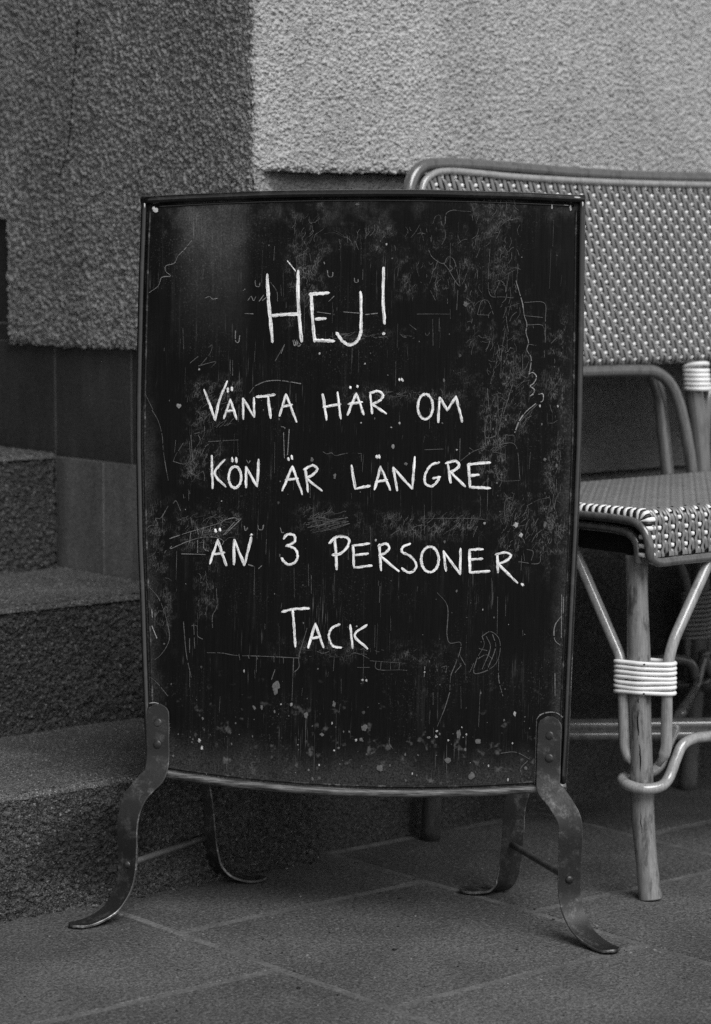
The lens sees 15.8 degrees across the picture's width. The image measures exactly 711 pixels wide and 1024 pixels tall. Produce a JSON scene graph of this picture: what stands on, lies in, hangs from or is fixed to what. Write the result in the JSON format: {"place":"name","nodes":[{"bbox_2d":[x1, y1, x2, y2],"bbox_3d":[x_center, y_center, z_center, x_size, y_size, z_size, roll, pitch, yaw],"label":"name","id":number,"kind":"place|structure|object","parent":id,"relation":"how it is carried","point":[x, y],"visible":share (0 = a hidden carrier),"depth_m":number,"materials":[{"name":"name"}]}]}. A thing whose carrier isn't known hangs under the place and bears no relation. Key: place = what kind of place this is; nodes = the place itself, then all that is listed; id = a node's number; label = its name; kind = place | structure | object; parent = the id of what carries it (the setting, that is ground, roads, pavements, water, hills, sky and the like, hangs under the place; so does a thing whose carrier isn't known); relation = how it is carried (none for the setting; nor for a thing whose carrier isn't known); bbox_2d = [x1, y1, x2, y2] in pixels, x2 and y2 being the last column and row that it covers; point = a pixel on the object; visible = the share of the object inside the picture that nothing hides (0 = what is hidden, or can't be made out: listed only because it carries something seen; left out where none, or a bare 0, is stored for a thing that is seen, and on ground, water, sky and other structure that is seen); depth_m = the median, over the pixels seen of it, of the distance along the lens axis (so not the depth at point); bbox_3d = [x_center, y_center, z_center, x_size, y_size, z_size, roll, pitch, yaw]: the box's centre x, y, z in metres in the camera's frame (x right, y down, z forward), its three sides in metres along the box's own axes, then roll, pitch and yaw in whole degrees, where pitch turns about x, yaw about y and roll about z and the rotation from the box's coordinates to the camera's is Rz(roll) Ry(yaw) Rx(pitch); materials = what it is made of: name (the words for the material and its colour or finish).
{"place":"outdoors","nodes":[
{"label":"outdoors","id":0,"kind":"place"},
{"bbox_2d":[0,777,710,1023],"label":"pavement","id":1,"kind":"structure","parent":0,"point":[360,911],"depth_m":2.82,"materials":[{"name":"grey stone"}]},
{"bbox_2d":[0,446,319,922],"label":"stone steps","id":2,"kind":"structure","parent":1,"relation":"on","point":[72,754],"depth_m":3.17,"materials":[{"name":"stone"}]},
{"bbox_2d":[68,189,619,952],"bbox_3d":[0.003,0.050,2.906,0.620,0.826,0.262,1,6,10],"label":"sandwich board","id":3,"kind":"object","parent":1,"relation":"on","point":[358,445],"visible":1,"depth_m":2.87,"materials":[{"name":"black paint"}]},
{"bbox_2d":[403,157,710,900],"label":"rattan seat","id":4,"kind":"object","parent":1,"relation":"on","point":[647,292],"visible":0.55,"depth_m":3.43,"materials":[{"name":"grey wicker"}]},
{"label":"ground","id":5,"kind":"structure","parent":0,"visible":0},
{"bbox_2d":[0,0,710,852],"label":"building","id":6,"kind":"structure","parent":5,"relation":"on","point":[112,112],"depth_m":3.50,"materials":[{"name":"paint"}]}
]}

